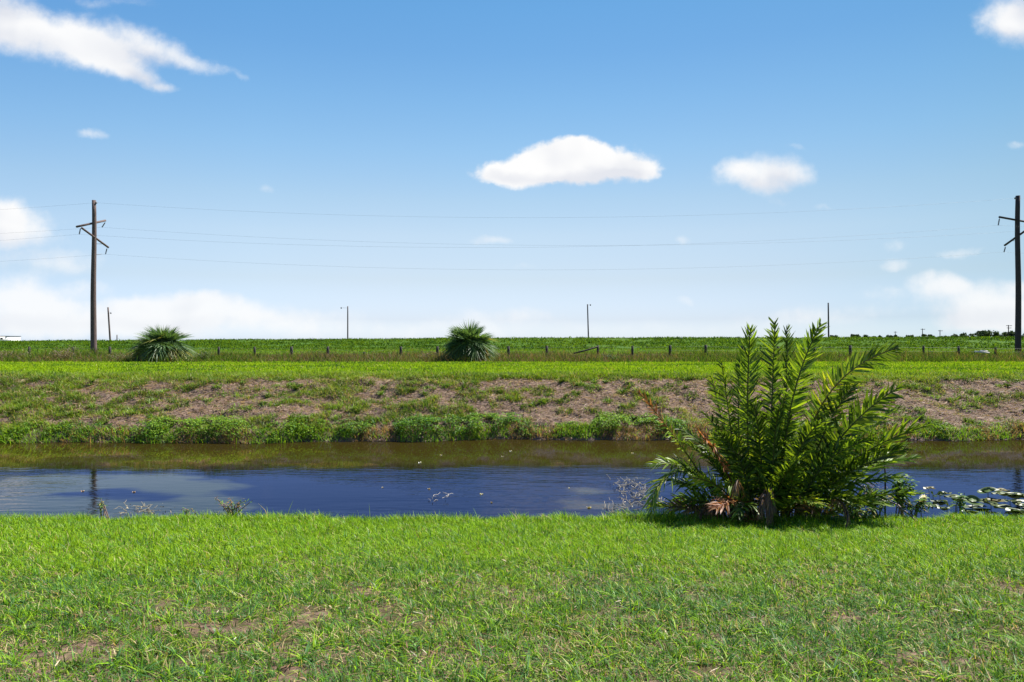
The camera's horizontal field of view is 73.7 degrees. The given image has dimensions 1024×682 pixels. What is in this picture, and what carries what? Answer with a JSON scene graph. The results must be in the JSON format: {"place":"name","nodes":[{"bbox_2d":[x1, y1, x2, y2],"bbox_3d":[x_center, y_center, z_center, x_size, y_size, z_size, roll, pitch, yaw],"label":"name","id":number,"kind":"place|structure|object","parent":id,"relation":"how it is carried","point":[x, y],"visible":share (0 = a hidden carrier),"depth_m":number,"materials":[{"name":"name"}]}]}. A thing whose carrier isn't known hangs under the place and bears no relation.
{"place":"outdoors","nodes":[
{"label":"outdoors","id":0,"kind":"place"},
{"bbox_2d":[0,336,20,340],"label":"storage shed","id":1,"kind":"structure","parent":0,"point":[8,338],"depth_m":299.20,"materials":[{"name":"white paint"}]},
{"bbox_2d":[2,351,1012,373],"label":"field","id":2,"kind":"structure","parent":0,"point":[509,363],"depth_m":32.99,"materials":[{"name":"green plant"}]},
{"bbox_2d":[0,349,32,358],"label":"shrub","id":3,"kind":"object","parent":2,"relation":"on","point":[2,352],"visible":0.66,"depth_m":42.48,"materials":[{"name":"green plant"}]},
{"bbox_2d":[46,345,78,358],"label":"shrub","id":4,"kind":"object","parent":2,"relation":"on","point":[68,354],"visible":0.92,"depth_m":42.34,"materials":[{"name":"green plant"}]},
{"bbox_2d":[76,200,108,351],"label":"utility pole","id":5,"kind":"object","parent":2,"relation":"on","point":[93,318],"visible":0.97,"depth_m":49.88,"materials":[{"name":"brown wood"}]},
{"bbox_2d":[101,350,132,360],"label":"shrub","id":6,"kind":"object","parent":2,"relation":"on","point":[117,355],"visible":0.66,"depth_m":42.50,"materials":[{"name":"green plant"}]},
{"bbox_2d":[126,325,201,361],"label":"fan palm","id":7,"kind":"object","parent":2,"relation":"on","point":[159,342],"visible":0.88,"depth_m":40.89,"materials":[{"name":"green plant"}]},
{"bbox_2d":[195,349,219,359],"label":"shrub","id":8,"kind":"object","parent":2,"relation":"on","point":[205,355],"visible":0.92,"depth_m":42.23,"materials":[{"name":"green plant"}]},
{"bbox_2d":[417,352,434,359],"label":"shrub","id":9,"kind":"object","parent":2,"relation":"on","point":[427,356],"visible":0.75,"depth_m":42.10,"materials":[{"name":"green plant"}]},
{"bbox_2d":[438,320,500,361],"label":"fan palm","id":10,"kind":"object","parent":2,"relation":"on","point":[470,342],"visible":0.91,"depth_m":40.88,"materials":[{"name":"green plant"}]},
{"bbox_2d":[0,360,1023,380],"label":"verge grass","id":11,"kind":"structure","parent":2,"relation":"on","point":[143,367],"depth_m":29.91,"materials":[{"name":"green plant"}]},
{"bbox_2d":[0,345,1023,362],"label":"rank grass","id":12,"kind":"structure","parent":2,"relation":"on","point":[317,356],"depth_m":42.48,"materials":[{"name":"green plant"}]},
{"bbox_2d":[975,350,988,353],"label":"broken slab","id":13,"kind":"structure","parent":12,"relation":"on","point":[984,351],"depth_m":44.20,"materials":[{"name":"concrete"}]},
{"bbox_2d":[28,345,1023,356],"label":"post fence","id":14,"kind":"object","parent":2,"relation":"on","point":[547,347],"visible":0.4,"depth_m":45.91,"materials":[{"name":"brown wood"}]},
{"bbox_2d":[600,353,619,360],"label":"shrub","id":15,"kind":"object","parent":2,"relation":"on","point":[613,357],"visible":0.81,"depth_m":42.23,"materials":[{"name":"green plant"}]},
{"bbox_2d":[998,195,1023,351],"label":"utility pole","id":16,"kind":"object","parent":2,"relation":"on","point":[1017,220],"visible":0.93,"depth_m":49.88,"materials":[{"name":"brown wood"}]},
{"bbox_2d":[1,198,1012,217],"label":"power line","id":17,"kind":"object","parent":16,"relation":"attached to","point":[492,217],"visible":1,"depth_m":50.00,"materials":[{"name":"black metal"}]},
{"bbox_2d":[0,438,1023,519],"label":"water","id":18,"kind":"structure","parent":0,"point":[532,477],"depth_m":13.10,"materials":[{"name":"blue liquid"}]},
{"bbox_2d":[113,501,174,513],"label":"floating twigs","id":19,"kind":"object","parent":18,"relation":"on","point":[141,507],"visible":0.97,"depth_m":10.40,"materials":[{"name":"grey wood"}]},
{"bbox_2d":[602,497,642,514],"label":"floating twigs","id":20,"kind":"object","parent":18,"relation":"on","point":[619,505],"visible":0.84,"depth_m":10.46,"materials":[{"name":"grey wood"}]},
{"bbox_2d":[606,474,667,506],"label":"floating twigs","id":21,"kind":"object","parent":18,"relation":"on","point":[638,493],"visible":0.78,"depth_m":11.62,"materials":[{"name":"grey wood"}]},
{"bbox_2d":[854,479,891,492],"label":"floating twigs","id":22,"kind":"object","parent":18,"relation":"on","point":[872,486],"visible":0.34,"depth_m":11.99,"materials":[{"name":"wood"}]},
{"bbox_2d":[884,466,885,514],"bbox_3d":[5.355,2.214,9.801,0.031,0.845,0.030,0,0,0],"label":"stake","id":23,"kind":"object","parent":18,"relation":"on","point":[884,483],"visible":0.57,"depth_m":9.80,"materials":[{"name":"brown wood"}]},
{"bbox_2d":[963,495,982,508],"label":"lily plant","id":24,"kind":"object","parent":18,"relation":"on","point":[972,498],"visible":0.75,"depth_m":10.59,"materials":[{"name":"green plant"}]},
{"bbox_2d":[964,504,986,508],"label":"lily plant","id":25,"kind":"object","parent":18,"relation":"on","point":[974,506],"visible":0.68,"depth_m":10.68,"materials":[{"name":"green plant"}]},
{"bbox_2d":[977,487,1001,492],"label":"lily plant","id":26,"kind":"object","parent":18,"relation":"on","point":[985,490],"visible":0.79,"depth_m":11.43,"materials":[{"name":"green plant"}]},
{"bbox_2d":[985,498,997,504],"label":"lily plant","id":27,"kind":"object","parent":18,"relation":"on","point":[992,503],"visible":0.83,"depth_m":10.65,"materials":[{"name":"green plant"}]},
{"bbox_2d":[987,497,1006,501],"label":"lily plant","id":28,"kind":"object","parent":18,"relation":"on","point":[1001,500],"visible":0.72,"depth_m":11.14,"materials":[{"name":"green plant"}]},
{"bbox_2d":[994,504,1014,507],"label":"lily plant","id":29,"kind":"object","parent":18,"relation":"on","point":[1002,505],"visible":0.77,"depth_m":10.71,"materials":[{"name":"green plant"}]},
{"bbox_2d":[1000,492,1018,494],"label":"lily plant","id":30,"kind":"object","parent":18,"relation":"on","point":[1008,493],"visible":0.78,"depth_m":11.59,"materials":[{"name":"green plant"}]},
{"bbox_2d":[1005,507,1023,511],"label":"lily plant","id":31,"kind":"object","parent":18,"relation":"on","point":[1010,509],"visible":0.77,"depth_m":10.49,"materials":[{"name":"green plant"}]},
{"bbox_2d":[1011,499,1023,504],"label":"lily plant","id":32,"kind":"object","parent":18,"relation":"on","point":[1017,502],"visible":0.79,"depth_m":10.70,"materials":[{"name":"green plant"}]},
{"bbox_2d":[0,501,1023,681],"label":"lawn","id":33,"kind":"structure","parent":0,"point":[245,624],"depth_m":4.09,"materials":[{"name":"plant"}]},
{"bbox_2d":[95,498,108,518],"bbox_3d":[-5.649,2.344,9.394,0.225,0.343,0.198,0,0,0],"label":"waterside shrub","id":34,"kind":"object","parent":33,"relation":"on","point":[101,505],"visible":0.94,"depth_m":9.39,"materials":[{"name":"green plant"}]},
{"bbox_2d":[180,507,196,514],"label":"waterside shrub","id":35,"kind":"object","parent":33,"relation":"on","point":[185,511],"visible":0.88,"depth_m":9.30,"materials":[{"name":"green plant"}]},
{"bbox_2d":[214,496,252,515],"bbox_3d":[-3.841,2.312,9.381,0.488,0.359,0.266,0,0,20],"label":"waterside shrub","id":36,"kind":"object","parent":33,"relation":"on","point":[227,505],"visible":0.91,"depth_m":9.38,"materials":[{"name":"green plant"}]},
{"bbox_2d":[636,317,933,528],"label":"leather fern","id":37,"kind":"object","parent":33,"relation":"on","point":[775,478],"visible":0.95,"depth_m":9.11,"materials":[{"name":"green plant"}]},
{"bbox_2d":[838,503,878,519],"bbox_3d":[4.577,2.320,8.984,0.508,0.390,0.328,0,0,0],"label":"waterside shrub","id":38,"kind":"object","parent":33,"relation":"on","point":[854,513],"visible":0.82,"depth_m":8.95,"materials":[{"name":"green plant"}]},
{"bbox_2d":[857,483,895,516],"bbox_3d":[4.974,2.251,9.403,0.541,0.534,0.417,0,0,0],"label":"waterside shrub","id":39,"kind":"object","parent":33,"relation":"on","point":[880,506],"visible":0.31,"depth_m":9.36,"materials":[{"name":"green plant"}]},
{"bbox_2d":[882,498,917,520],"bbox_3d":[5.254,2.271,9.185,0.208,0.297,0.787,0,0,-25],"label":"fallen branch","id":40,"kind":"object","parent":33,"relation":"on","point":[899,506],"visible":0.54,"depth_m":9.14,"materials":[{"name":"grey wood"}]},
{"bbox_2d":[889,474,918,517],"bbox_3d":[5.450,2.179,9.514,0.433,0.639,0.323,0,0,28],"label":"waterside shrub","id":41,"kind":"object","parent":33,"relation":"on","point":[902,484],"visible":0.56,"depth_m":9.50,"materials":[{"name":"green plant"}]},
{"bbox_2d":[896,493,933,518],"bbox_3d":[5.528,2.315,9.359,0.507,0.446,0.276,0,0,0],"label":"waterside shrub","id":42,"kind":"object","parent":33,"relation":"on","point":[917,507],"visible":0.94,"depth_m":9.34,"materials":[{"name":"green plant"}]},
{"bbox_2d":[949,492,969,514],"bbox_3d":[6.153,2.299,9.376,0.309,0.461,0.235,0,0,0],"label":"waterside shrub","id":43,"kind":"object","parent":33,"relation":"on","point":[961,500],"visible":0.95,"depth_m":9.37,"materials":[{"name":"green plant"}]},
{"bbox_2d":[0,370,1023,442],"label":"canal bank","id":44,"kind":"structure","parent":0,"point":[108,397],"depth_m":19.47,"materials":[{"name":"green plant"}]},
{"bbox_2d":[0,375,1023,440],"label":"dry thatch","id":45,"kind":"object","parent":44,"relation":"on","point":[493,395],"visible":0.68,"depth_m":19.75,"materials":[{"name":"brown plant"}]},
{"bbox_2d":[0,411,1023,443],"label":"waterside weeds","id":46,"kind":"object","parent":44,"relation":"on","point":[152,431],"visible":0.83,"depth_m":17.94,"materials":[{"name":"green plant"}]},
{"bbox_2d":[0,338,1023,350],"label":"levee","id":47,"kind":"structure","parent":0,"point":[758,342],"depth_m":104.16,"materials":[{"name":"green plant"}]},
{"bbox_2d":[107,307,110,339],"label":"utility pole","id":48,"kind":"object","parent":47,"relation":"on","point":[109,323],"visible":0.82,"depth_m":139.88,"materials":[{"name":"grey wood"}]},
{"bbox_2d":[341,306,347,337],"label":"utility pole","id":49,"kind":"object","parent":47,"relation":"on","point":[347,321],"visible":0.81,"depth_m":139.88,"materials":[{"name":"grey wood"}]},
{"bbox_2d":[0,335,1023,349],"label":"levee grass","id":50,"kind":"structure","parent":47,"relation":"on","point":[960,342],"depth_m":104.56,"materials":[{"name":"green plant"}]},
{"bbox_2d":[0,346,1023,354],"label":"pasture grass","id":51,"kind":"structure","parent":47,"relation":"on","point":[281,351],"depth_m":85.75,"materials":[{"name":"green plant"}]},
{"bbox_2d":[587,304,590,336],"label":"utility pole","id":52,"kind":"object","parent":47,"relation":"on","point":[588,320],"visible":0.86,"depth_m":139.90,"materials":[{"name":"grey wood"}]},
{"bbox_2d":[828,303,828,336],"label":"utility pole","id":53,"kind":"object","parent":47,"relation":"on","point":[828,319],"visible":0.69,"depth_m":139.87,"materials":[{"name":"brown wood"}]},
{"bbox_2d":[0,0,1023,340],"label":"sky","id":54,"kind":"structure","parent":0,"point":[444,115],"materials":[{"name":"blue"}]},
{"bbox_3d":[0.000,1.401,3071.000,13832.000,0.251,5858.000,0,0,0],"label":"far ground","id":55,"kind":"structure","parent":0,"visible":0},
{"bbox_2d":[961,332,977,336],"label":"broadleaf tree","id":56,"kind":"object","parent":55,"relation":"on","point":[966,335],"visible":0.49,"depth_m":479.53,"materials":[{"name":"green plant"}]},
{"bbox_2d":[976,330,992,336],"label":"broadleaf tree","id":57,"kind":"object","parent":55,"relation":"on","point":[984,333],"visible":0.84,"depth_m":457.63,"materials":[{"name":"green plant"}]},
{"bbox_2d":[988,330,1001,336],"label":"broadleaf tree","id":58,"kind":"object","parent":55,"relation":"on","point":[995,333],"visible":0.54,"depth_m":457.56,"materials":[{"name":"green plant"}]},
{"bbox_2d":[999,330,1014,336],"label":"broadleaf tree","id":59,"kind":"object","parent":55,"relation":"on","point":[1006,333],"visible":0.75,"depth_m":457.93,"materials":[{"name":"green plant"}]}
]}

